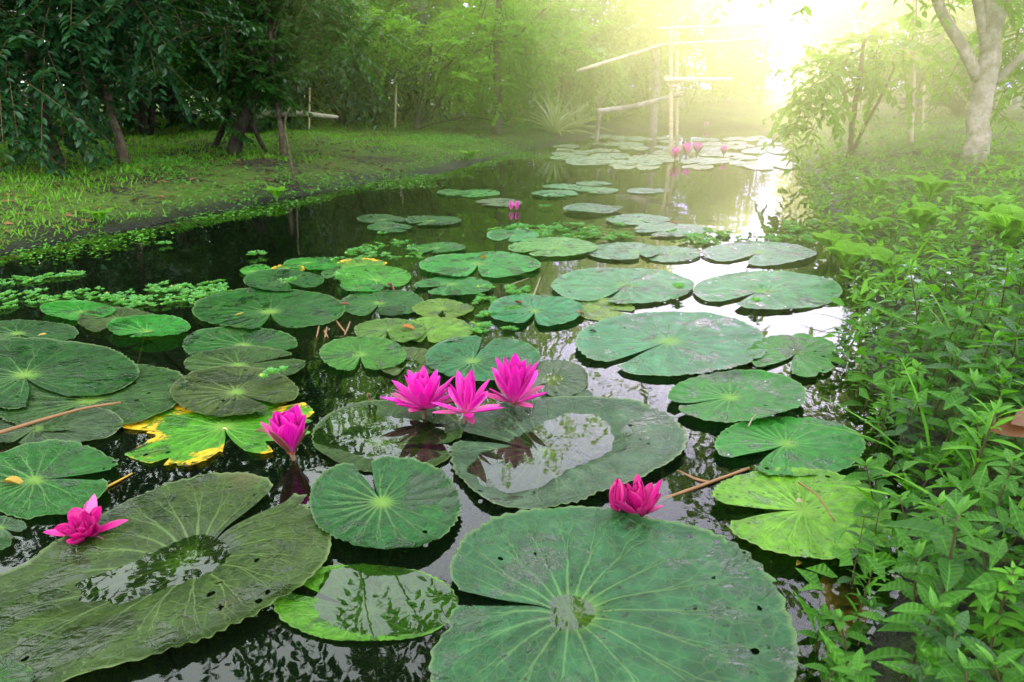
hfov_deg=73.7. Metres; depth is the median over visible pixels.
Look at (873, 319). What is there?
leafy weed
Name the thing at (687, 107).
green shrub
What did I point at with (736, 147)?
lily pad
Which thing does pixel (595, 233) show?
water lettuce
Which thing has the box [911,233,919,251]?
leafy weed
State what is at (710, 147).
lily pad
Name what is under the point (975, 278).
leafy weed
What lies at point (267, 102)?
background tree
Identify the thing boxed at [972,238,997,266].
leafy weed
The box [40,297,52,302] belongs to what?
water lettuce
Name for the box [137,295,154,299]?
water lettuce
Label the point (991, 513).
leafy weed
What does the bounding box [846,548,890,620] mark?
leafy weed
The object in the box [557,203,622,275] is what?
lily pad
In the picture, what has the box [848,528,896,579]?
leafy weed
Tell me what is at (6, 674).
lily pad
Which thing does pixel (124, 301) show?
water lettuce
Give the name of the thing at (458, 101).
green shrub
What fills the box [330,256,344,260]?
water lettuce
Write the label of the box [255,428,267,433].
fallen leaf
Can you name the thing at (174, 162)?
shore herbs
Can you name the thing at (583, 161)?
lily pad
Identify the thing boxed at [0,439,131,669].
lily pad
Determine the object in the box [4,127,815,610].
pond water
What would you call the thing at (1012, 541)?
leafy weed
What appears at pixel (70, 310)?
lily pad
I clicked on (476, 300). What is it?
water lettuce
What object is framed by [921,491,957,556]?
leafy weed
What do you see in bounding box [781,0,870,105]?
background tree
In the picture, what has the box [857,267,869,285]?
leafy weed
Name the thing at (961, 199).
leafy weed
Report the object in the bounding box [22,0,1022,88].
sky
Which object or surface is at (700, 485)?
dead stalk
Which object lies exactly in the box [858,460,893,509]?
leafy weed
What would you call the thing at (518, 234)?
lily pad
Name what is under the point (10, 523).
lily pad
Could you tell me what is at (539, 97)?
green shrub
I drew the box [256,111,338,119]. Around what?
fallen log
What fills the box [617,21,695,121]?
green shrub
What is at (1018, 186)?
leafy weed
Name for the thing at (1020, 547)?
leafy weed
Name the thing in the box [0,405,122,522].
lily pad
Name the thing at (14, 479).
fallen leaf
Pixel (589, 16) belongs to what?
background tree
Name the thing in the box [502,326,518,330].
water lettuce
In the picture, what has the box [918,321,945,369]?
leafy weed
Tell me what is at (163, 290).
water lettuce
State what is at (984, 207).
leafy weed
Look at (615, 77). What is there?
young tree
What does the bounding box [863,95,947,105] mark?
fallen log
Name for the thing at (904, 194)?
leafy weed
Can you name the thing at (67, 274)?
water lettuce
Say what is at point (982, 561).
leafy weed
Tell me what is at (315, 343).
dead stalk
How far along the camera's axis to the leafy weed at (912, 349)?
1.56 m
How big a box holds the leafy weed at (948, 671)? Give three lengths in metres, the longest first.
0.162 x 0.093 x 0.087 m
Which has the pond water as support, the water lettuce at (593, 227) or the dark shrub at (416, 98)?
the water lettuce at (593, 227)
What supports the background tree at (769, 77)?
on the ground at (266, 644)
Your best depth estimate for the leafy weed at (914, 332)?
1.64 m
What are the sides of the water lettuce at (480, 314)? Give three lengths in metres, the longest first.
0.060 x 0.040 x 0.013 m
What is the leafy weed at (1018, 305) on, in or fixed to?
on the ground at (266, 644)
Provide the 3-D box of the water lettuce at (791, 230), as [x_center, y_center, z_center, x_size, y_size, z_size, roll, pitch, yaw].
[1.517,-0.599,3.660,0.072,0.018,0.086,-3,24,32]
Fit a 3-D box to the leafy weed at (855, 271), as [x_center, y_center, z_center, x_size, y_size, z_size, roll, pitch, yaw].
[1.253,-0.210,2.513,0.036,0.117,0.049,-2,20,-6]
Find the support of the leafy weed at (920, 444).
on the ground at (266, 644)
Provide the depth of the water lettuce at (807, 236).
3.45 m
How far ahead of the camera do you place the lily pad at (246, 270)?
2.87 m
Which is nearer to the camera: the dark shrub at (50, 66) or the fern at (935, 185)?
the fern at (935, 185)
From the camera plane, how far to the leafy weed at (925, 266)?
2.29 m
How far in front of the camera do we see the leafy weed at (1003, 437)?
1.07 m
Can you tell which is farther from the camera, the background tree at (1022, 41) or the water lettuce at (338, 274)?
the background tree at (1022, 41)
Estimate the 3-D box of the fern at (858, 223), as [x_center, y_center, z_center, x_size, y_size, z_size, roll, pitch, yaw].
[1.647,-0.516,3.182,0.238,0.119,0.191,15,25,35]
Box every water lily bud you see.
[500,201,512,250]
[515,201,535,273]
[609,478,626,511]
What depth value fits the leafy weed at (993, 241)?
2.18 m
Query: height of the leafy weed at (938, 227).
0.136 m
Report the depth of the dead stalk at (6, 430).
1.51 m
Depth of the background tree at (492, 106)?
15.15 m
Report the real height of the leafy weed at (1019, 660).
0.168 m
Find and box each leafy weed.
[797,603,842,678]
[801,653,846,681]
[816,609,874,675]
[830,648,880,681]
[834,318,849,348]
[836,508,882,598]
[838,331,857,371]
[840,351,898,420]
[841,307,852,331]
[842,456,888,513]
[845,269,858,296]
[845,594,886,649]
[845,654,882,681]
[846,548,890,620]
[847,349,867,383]
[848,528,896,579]
[850,362,868,405]
[852,314,870,354]
[854,289,860,311]
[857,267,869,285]
[858,385,903,458]
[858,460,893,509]
[859,497,900,558]
[862,313,877,344]
[862,315,891,356]
[862,356,872,390]
[864,272,874,292]
[864,392,894,443]
[864,583,974,681]
[866,232,878,261]
[868,335,882,362]
[870,379,905,427]
[870,397,933,471]
[872,239,886,266]
[875,344,921,398]
[877,489,1002,637]
[877,527,961,637]
[881,267,903,304]
[881,293,909,327]
[881,487,930,573]
[882,200,899,237]
[882,286,896,308]
[882,297,901,323]
[882,316,934,369]
[882,328,918,375]
[887,356,911,400]
[889,400,933,451]
[890,248,901,278]
[891,259,938,352]
[893,308,912,334]
[894,659,942,681]
[896,287,942,349]
[897,257,915,286]
[897,488,931,520]
[899,193,910,214]
[900,358,934,417]
[901,302,926,337]
[902,265,929,309]
[903,490,986,611]
[907,347,985,435]
[907,439,933,483]
[907,551,964,601]
[907,610,996,681]
[908,453,955,489]
[910,305,981,391]
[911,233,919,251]
[912,285,926,314]
[914,291,945,324]
[915,369,996,464]
[918,259,937,284]
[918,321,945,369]
[921,331,980,390]
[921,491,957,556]
[924,295,958,338]
[924,341,994,414]
[925,395,1023,506]
[928,243,960,273]
[929,226,941,254]
[929,370,992,435]
[929,644,996,681]
[931,267,959,313]
[933,269,958,302]
[936,262,973,307]
[936,280,1004,343]
[936,507,1020,589]
[939,235,962,259]
[940,403,995,492]
[944,426,981,473]
[945,192,960,219]
[946,248,969,294]
[949,209,962,226]
[953,300,1005,369]
[954,224,969,257]
[956,185,967,212]
[956,283,999,348]
[956,525,1010,634]
[957,330,1023,421]
[959,281,988,335]
[960,218,978,248]
[960,636,1023,681]
[961,275,987,301]
[961,448,1023,559]
[964,279,983,324]
[964,321,1009,399]
[964,560,1023,679]
[968,371,1023,447]
[969,245,1013,286]
[971,326,1023,387]
[971,399,1018,474]
[972,205,988,241]
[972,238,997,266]
[972,315,1023,389]
[973,260,990,294]
[973,480,1023,530]
[977,305,1023,374]
[978,230,1002,257]
[981,253,1023,327]
[983,239,999,275]
[984,418,1023,499]
[987,243,1011,284]
[995,492,1023,551]
[999,245,1011,264]
[999,545,1023,602]
[999,579,1023,650]
[1001,368,1023,417]
[1003,265,1023,289]
[1005,181,1016,202]
[1005,249,1023,294]
[1005,312,1023,354]
[1006,581,1023,666]
[1007,297,1023,339]
[1011,182,1022,207]
[1012,228,1023,254]
[1012,372,1023,406]
[1013,176,1023,196]
[1015,478,1023,514]
[1016,516,1023,601]
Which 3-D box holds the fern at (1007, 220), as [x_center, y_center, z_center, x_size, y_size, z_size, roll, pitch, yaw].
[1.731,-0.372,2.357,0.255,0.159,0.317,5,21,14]
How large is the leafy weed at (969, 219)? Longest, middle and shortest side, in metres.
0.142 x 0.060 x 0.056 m
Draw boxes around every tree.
[0,0,209,178]
[0,0,269,163]
[17,8,199,112]
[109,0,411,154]
[186,26,346,114]
[222,0,349,156]
[350,0,511,129]
[351,0,487,122]
[364,0,490,117]
[426,0,617,135]
[428,0,540,113]
[505,0,601,111]
[550,0,679,106]
[566,45,632,142]
[571,0,735,130]
[575,0,605,46]
[589,0,723,104]
[607,3,703,94]
[685,0,776,104]
[686,0,748,102]
[694,0,772,100]
[711,0,1023,164]
[712,0,811,104]
[719,0,793,101]
[756,14,966,198]
[779,0,900,100]
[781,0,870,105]
[816,0,911,96]
[832,0,1014,108]
[858,5,1012,118]
[876,0,972,104]
[920,0,1023,111]
[931,7,1023,108]
[995,7,1023,113]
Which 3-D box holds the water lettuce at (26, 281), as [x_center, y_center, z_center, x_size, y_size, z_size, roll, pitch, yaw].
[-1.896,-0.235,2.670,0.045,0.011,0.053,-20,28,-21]
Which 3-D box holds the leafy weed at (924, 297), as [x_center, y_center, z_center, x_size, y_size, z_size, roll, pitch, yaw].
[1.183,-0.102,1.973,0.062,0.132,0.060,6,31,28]
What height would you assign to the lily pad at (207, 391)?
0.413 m
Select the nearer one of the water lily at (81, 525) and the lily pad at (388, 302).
the water lily at (81, 525)
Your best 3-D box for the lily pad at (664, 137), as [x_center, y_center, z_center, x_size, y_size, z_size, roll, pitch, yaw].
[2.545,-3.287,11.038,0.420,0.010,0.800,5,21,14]
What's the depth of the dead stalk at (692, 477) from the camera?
1.32 m
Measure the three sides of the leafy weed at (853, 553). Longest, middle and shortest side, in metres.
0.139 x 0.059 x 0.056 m
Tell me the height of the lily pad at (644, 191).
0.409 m
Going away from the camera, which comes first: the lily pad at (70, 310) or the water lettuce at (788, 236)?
the lily pad at (70, 310)
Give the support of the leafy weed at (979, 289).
on the ground at (266, 644)
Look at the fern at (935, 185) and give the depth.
3.41 m
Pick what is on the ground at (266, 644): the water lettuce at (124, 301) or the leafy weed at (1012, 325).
the leafy weed at (1012, 325)
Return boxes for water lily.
[43,494,186,681]
[260,404,349,564]
[380,365,456,565]
[432,369,503,477]
[487,353,545,509]
[611,474,662,517]
[663,146,680,195]
[679,142,693,192]
[682,142,703,188]
[721,146,727,190]
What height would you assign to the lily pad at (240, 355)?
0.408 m
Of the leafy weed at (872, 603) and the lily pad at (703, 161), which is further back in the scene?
the lily pad at (703, 161)
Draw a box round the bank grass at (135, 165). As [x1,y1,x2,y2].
[0,107,1023,248]
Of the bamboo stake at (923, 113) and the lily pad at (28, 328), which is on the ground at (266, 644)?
the bamboo stake at (923, 113)
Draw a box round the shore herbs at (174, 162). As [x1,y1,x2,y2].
[60,121,552,232]
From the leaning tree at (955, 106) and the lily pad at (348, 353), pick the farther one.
the leaning tree at (955, 106)
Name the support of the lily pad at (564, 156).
on the pond water
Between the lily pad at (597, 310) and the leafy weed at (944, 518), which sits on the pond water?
the lily pad at (597, 310)
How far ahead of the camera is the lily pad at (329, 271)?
2.73 m
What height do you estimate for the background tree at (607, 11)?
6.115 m
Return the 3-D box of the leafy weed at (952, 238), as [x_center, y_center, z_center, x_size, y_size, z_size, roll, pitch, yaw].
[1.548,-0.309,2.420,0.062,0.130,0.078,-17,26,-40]
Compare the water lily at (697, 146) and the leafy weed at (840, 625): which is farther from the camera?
the water lily at (697, 146)
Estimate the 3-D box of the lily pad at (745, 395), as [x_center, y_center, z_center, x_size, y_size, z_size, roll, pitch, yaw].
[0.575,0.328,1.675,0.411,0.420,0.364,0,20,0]
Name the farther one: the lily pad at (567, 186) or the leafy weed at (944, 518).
the lily pad at (567, 186)
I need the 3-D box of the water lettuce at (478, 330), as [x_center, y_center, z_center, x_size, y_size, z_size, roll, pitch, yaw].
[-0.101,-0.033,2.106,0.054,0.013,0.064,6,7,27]
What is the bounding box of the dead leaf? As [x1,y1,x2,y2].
[108,473,132,486]
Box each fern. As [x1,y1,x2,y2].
[82,208,114,221]
[263,186,286,200]
[458,150,478,161]
[812,230,854,255]
[823,240,884,270]
[840,215,895,242]
[851,172,902,196]
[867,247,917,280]
[896,202,956,236]
[903,175,959,201]
[955,195,1014,222]
[969,204,1023,251]
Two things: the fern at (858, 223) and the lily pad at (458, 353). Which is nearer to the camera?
the lily pad at (458, 353)
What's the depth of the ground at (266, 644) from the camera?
3.43 m
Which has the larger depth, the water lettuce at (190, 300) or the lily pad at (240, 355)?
the water lettuce at (190, 300)
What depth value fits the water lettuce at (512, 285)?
2.58 m
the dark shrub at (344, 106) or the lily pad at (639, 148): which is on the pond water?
the lily pad at (639, 148)
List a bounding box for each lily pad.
[0,319,78,346]
[0,337,139,500]
[0,364,220,537]
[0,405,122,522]
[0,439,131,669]
[0,472,331,681]
[0,516,26,538]
[0,536,11,549]
[0,655,33,681]
[40,300,115,340]
[78,307,186,374]
[106,314,190,502]
[122,395,313,667]
[169,365,298,478]
[182,326,297,500]
[183,345,321,475]
[192,288,344,328]
[240,264,271,287]
[243,269,323,290]
[272,264,304,358]
[273,564,458,645]
[284,257,361,322]
[298,267,353,394]
[309,456,461,681]
[311,399,478,524]
[319,336,406,463]
[333,257,386,335]
[335,265,410,380]
[340,279,389,396]
[340,290,423,387]
[345,222,412,296]
[354,318,448,409]
[357,214,425,292]
[375,347,445,399]
[404,335,540,446]
[406,215,461,298]
[409,316,498,403]
[411,242,465,318]
[412,298,473,389]
[414,276,493,386]
[419,251,540,337]
[428,506,798,681]
[437,189,479,246]
[438,396,687,579]
[457,359,588,493]
[458,189,499,245]
[476,198,522,251]
[487,228,538,291]
[488,294,583,403]
[508,237,597,294]
[532,190,577,236]
[538,184,596,229]
[540,386,610,507]
[550,154,586,159]
[551,267,694,352]
[552,150,589,154]
[553,144,579,147]
[556,148,573,150]
[557,181,611,225]
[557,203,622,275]
[566,157,615,164]
[568,187,617,232]
[575,311,767,497]
[580,298,634,388]
[586,148,610,152]
[588,242,667,311]
[589,135,624,138]
[590,153,629,158]
[598,159,624,165]
[603,149,619,151]
[604,142,643,146]
[606,214,669,268]
[613,161,660,169]
[614,136,653,140]
[620,145,649,150]
[621,159,661,165]
[627,188,664,235]
[628,155,678,161]
[634,222,704,309]
[639,245,701,310]
[653,150,670,154]
[656,136,681,138]
[658,140,679,142]
[663,147,704,151]
[667,369,806,476]
[680,157,719,164]
[682,164,713,169]
[689,149,722,155]
[691,138,718,140]
[693,270,842,321]
[701,142,733,146]
[701,241,816,322]
[702,146,728,151]
[712,467,891,607]
[714,417,865,475]
[715,157,750,164]
[716,153,743,156]
[717,145,746,148]
[722,137,759,140]
[726,141,746,143]
[731,155,757,159]
[734,162,759,165]
[737,144,754,146]
[741,147,790,153]
[743,160,796,169]
[745,333,839,386]
[747,157,777,161]
[757,142,780,144]
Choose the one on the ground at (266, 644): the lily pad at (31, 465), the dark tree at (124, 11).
the dark tree at (124, 11)
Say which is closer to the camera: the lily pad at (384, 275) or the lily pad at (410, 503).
the lily pad at (410, 503)
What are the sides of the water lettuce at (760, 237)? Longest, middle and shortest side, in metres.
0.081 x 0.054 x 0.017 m
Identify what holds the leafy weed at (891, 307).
on the ground at (266, 644)
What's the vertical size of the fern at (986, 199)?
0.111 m
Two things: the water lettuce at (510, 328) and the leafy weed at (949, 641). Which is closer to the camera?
the leafy weed at (949, 641)
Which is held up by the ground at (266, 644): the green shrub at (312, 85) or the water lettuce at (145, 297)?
the green shrub at (312, 85)
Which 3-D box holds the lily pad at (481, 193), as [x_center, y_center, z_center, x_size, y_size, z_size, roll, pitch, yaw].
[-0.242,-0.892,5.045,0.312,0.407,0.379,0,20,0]
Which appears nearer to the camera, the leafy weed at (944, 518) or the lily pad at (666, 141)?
the leafy weed at (944, 518)
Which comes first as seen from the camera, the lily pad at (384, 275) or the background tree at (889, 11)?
the lily pad at (384, 275)
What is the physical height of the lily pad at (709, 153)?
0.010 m
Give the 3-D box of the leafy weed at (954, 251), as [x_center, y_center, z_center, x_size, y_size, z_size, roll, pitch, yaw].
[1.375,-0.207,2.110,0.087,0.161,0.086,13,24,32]
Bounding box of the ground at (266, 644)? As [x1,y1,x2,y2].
[0,88,1023,681]
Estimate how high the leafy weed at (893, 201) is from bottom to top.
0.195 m
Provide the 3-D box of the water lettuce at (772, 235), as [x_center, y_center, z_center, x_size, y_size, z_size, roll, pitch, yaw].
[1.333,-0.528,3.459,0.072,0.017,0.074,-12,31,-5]
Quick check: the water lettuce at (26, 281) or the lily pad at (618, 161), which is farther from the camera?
the lily pad at (618, 161)
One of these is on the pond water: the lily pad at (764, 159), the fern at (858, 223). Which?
the lily pad at (764, 159)
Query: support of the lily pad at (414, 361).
on the pond water
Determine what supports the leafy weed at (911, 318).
on the ground at (266, 644)
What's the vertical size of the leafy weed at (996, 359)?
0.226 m
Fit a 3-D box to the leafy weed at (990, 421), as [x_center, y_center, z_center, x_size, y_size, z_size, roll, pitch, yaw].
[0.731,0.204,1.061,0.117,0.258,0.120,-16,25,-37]
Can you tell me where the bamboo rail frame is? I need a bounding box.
[576,24,762,152]
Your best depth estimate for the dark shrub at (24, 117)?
6.75 m
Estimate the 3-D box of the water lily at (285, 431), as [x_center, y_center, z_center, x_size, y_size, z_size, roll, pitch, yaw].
[-0.411,0.363,1.451,0.175,0.507,0.086,-12,23,-29]
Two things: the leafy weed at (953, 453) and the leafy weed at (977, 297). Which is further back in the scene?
the leafy weed at (977, 297)
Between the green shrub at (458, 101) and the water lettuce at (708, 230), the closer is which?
the water lettuce at (708, 230)
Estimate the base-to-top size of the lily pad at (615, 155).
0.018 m
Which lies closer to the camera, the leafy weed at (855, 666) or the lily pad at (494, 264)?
the leafy weed at (855, 666)
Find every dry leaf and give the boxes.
[988,415,1023,436]
[1011,407,1023,425]
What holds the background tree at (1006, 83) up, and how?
on the ground at (266, 644)
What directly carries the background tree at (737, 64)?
on the ground at (266, 644)
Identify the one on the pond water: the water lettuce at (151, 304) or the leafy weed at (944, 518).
the water lettuce at (151, 304)
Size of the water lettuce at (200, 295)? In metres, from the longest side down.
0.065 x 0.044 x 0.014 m
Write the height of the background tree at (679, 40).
5.503 m
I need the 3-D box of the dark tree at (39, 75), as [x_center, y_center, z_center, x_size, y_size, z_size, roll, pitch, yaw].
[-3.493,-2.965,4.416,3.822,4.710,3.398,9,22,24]
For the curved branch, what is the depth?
8.35 m
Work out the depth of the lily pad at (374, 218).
3.96 m
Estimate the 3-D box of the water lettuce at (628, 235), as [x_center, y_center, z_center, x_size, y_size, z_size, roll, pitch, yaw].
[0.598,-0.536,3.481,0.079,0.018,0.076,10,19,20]
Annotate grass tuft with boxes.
[801,356,994,481]
[805,313,883,338]
[817,452,1023,553]
[849,284,998,362]
[873,229,952,294]
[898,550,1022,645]
[926,247,1023,282]
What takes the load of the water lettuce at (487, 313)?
on the pond water
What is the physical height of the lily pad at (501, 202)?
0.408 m
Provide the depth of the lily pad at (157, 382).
1.63 m
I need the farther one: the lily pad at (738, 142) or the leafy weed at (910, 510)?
the lily pad at (738, 142)
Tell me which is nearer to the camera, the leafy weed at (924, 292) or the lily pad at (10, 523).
the lily pad at (10, 523)
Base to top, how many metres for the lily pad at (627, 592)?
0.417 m
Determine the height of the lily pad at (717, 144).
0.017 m
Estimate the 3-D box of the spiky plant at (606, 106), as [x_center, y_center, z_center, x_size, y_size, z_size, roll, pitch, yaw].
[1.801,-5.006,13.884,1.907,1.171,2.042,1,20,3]
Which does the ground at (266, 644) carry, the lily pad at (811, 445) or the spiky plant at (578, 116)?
the spiky plant at (578, 116)
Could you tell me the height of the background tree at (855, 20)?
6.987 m
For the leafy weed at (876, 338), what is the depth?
1.79 m
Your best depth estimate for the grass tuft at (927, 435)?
1.28 m
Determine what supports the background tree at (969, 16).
on the ground at (266, 644)
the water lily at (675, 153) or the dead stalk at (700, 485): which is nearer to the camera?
the dead stalk at (700, 485)
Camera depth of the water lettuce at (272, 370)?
1.72 m
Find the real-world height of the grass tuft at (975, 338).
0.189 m
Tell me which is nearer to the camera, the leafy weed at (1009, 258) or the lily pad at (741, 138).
the leafy weed at (1009, 258)
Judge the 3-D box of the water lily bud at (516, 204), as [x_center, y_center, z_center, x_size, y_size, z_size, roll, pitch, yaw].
[0.086,-0.656,4.346,0.145,0.463,0.025,9,22,24]
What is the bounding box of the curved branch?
[597,91,682,113]
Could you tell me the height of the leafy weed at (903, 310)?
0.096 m
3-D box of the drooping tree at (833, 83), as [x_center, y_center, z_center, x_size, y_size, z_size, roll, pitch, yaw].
[3.067,-2.103,6.073,2.268,1.539,1.379,-10,22,-26]
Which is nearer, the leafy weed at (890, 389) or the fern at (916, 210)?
the leafy weed at (890, 389)
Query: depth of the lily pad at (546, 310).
2.30 m
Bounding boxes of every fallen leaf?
[1,476,22,484]
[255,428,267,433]
[402,324,414,328]
[820,576,870,635]
[820,588,860,606]
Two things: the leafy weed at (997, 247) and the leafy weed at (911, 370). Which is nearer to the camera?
the leafy weed at (911, 370)
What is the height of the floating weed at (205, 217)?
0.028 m
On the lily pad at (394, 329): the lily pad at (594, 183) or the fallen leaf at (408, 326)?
the fallen leaf at (408, 326)
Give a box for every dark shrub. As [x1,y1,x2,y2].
[0,0,267,140]
[0,1,112,136]
[6,7,130,129]
[49,3,269,125]
[57,0,304,132]
[133,0,319,133]
[179,0,369,123]
[260,0,410,130]
[358,0,473,123]
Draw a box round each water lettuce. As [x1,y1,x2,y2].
[1,293,21,300]
[4,289,17,294]
[22,278,32,283]
[34,288,47,291]
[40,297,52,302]
[57,273,74,276]
[62,296,75,299]
[70,288,82,294]
[85,291,98,294]
[116,298,130,303]
[128,301,148,304]
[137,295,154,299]
[148,302,157,305]
[154,288,168,292]
[157,241,172,243]
[174,286,190,291]
[178,283,195,287]
[182,298,195,303]
[192,291,204,298]
[201,283,212,293]
[210,288,226,292]
[246,250,267,254]
[258,366,288,377]
[277,276,296,281]
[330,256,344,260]
[333,271,350,276]
[344,247,357,252]
[380,252,391,257]
[405,245,417,250]
[471,297,483,303]
[471,328,488,332]
[473,321,492,327]
[475,284,494,287]
[475,310,487,317]
[476,292,487,297]
[479,311,495,315]
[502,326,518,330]
[503,286,514,292]
[503,305,521,309]
[504,284,516,288]
[516,224,529,229]
[538,224,550,229]
[540,232,550,236]
[570,222,583,225]
[585,231,601,234]
[588,226,602,230]
[601,236,612,239]
[614,231,626,235]
[621,234,635,237]
[671,282,686,288]
[691,234,704,241]
[693,239,709,243]
[703,227,713,234]
[703,236,718,243]
[735,238,750,240]
[750,297,762,301]
[755,235,770,238]
[767,234,781,238]
[782,234,795,238]
[789,227,801,232]
[799,234,811,239]
[805,238,818,242]
[806,222,821,225]
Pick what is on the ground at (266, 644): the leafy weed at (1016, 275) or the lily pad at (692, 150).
the leafy weed at (1016, 275)
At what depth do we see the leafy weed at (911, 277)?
1.69 m
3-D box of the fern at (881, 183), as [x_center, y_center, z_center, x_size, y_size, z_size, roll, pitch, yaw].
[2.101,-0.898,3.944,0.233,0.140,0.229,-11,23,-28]
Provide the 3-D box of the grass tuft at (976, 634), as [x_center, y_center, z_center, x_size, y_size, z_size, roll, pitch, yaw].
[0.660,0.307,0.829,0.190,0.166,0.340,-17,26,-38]
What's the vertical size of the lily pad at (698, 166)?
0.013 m
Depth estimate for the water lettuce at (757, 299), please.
2.33 m
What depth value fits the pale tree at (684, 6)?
12.68 m
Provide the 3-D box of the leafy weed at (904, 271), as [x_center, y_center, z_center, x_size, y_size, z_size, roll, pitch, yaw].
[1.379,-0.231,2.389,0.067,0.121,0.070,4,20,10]
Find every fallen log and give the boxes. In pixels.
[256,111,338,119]
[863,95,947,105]
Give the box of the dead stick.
[284,107,294,180]
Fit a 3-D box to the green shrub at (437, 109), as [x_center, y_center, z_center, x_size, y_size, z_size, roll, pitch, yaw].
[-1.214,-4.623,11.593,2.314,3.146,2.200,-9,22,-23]
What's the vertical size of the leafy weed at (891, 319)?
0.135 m
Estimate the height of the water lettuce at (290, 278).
0.014 m
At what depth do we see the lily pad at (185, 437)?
1.49 m
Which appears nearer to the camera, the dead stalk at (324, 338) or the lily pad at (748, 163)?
the dead stalk at (324, 338)
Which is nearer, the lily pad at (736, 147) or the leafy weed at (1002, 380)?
the leafy weed at (1002, 380)
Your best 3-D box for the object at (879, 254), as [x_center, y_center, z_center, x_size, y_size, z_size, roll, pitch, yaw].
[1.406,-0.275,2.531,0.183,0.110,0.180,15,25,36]
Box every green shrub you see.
[256,5,359,120]
[283,0,442,112]
[310,0,446,124]
[379,0,513,122]
[430,0,553,119]
[447,0,577,122]
[516,0,620,124]
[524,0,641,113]
[552,2,651,120]
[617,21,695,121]
[650,32,730,113]
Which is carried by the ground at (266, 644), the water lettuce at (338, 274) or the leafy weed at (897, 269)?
the leafy weed at (897, 269)
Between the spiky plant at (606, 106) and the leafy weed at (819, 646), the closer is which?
the leafy weed at (819, 646)
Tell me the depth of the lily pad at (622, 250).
3.17 m
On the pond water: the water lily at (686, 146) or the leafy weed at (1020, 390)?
the water lily at (686, 146)
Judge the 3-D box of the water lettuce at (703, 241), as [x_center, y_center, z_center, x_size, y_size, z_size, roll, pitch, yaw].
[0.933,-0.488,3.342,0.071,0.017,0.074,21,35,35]
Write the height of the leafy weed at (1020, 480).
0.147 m
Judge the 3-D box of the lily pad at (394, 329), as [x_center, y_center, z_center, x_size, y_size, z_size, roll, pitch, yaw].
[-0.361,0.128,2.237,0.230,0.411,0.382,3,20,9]
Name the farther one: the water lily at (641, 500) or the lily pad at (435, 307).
the lily pad at (435, 307)
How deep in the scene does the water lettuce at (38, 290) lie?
2.54 m
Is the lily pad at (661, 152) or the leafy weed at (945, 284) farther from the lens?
the lily pad at (661, 152)
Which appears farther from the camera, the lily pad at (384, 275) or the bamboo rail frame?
the bamboo rail frame
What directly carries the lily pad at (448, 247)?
on the pond water
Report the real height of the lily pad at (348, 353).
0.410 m
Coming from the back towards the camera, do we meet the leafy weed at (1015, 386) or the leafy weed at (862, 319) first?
the leafy weed at (862, 319)
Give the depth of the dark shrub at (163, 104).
8.94 m
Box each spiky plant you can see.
[304,88,366,123]
[508,84,600,136]
[534,99,614,131]
[563,78,629,116]
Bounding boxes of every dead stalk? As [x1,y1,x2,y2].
[0,401,120,434]
[313,325,319,357]
[319,327,327,355]
[335,320,347,336]
[343,322,350,337]
[657,467,749,502]
[677,470,707,482]
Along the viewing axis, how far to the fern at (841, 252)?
2.77 m
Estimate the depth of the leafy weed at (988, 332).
1.41 m
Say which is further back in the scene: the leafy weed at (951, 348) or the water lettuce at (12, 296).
the water lettuce at (12, 296)
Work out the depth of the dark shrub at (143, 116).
7.50 m
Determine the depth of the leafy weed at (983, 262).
1.97 m
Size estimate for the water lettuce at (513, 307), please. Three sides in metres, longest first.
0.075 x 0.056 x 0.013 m
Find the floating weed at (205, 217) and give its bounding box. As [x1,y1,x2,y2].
[0,140,594,263]
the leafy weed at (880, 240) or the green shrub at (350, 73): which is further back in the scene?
the green shrub at (350, 73)
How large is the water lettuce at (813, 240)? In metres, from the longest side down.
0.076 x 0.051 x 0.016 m
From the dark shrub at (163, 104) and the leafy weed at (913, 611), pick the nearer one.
the leafy weed at (913, 611)
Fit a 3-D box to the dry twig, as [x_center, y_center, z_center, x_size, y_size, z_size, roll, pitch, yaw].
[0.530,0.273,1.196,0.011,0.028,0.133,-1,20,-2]
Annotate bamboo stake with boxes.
[308,88,310,128]
[394,68,397,127]
[906,0,917,142]
[922,85,924,129]
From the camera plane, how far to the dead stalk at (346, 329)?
2.14 m
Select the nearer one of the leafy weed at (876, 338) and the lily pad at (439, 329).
the leafy weed at (876, 338)
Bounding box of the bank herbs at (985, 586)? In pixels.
[778,116,1023,681]
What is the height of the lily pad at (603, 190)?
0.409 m
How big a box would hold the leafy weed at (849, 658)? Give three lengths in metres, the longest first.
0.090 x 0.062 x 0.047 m
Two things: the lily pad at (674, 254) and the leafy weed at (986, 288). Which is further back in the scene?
the lily pad at (674, 254)
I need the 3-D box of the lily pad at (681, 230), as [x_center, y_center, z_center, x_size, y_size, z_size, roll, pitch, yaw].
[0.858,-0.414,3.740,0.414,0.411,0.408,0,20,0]
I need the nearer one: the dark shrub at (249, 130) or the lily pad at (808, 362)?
the lily pad at (808, 362)
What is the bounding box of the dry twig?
[798,482,834,520]

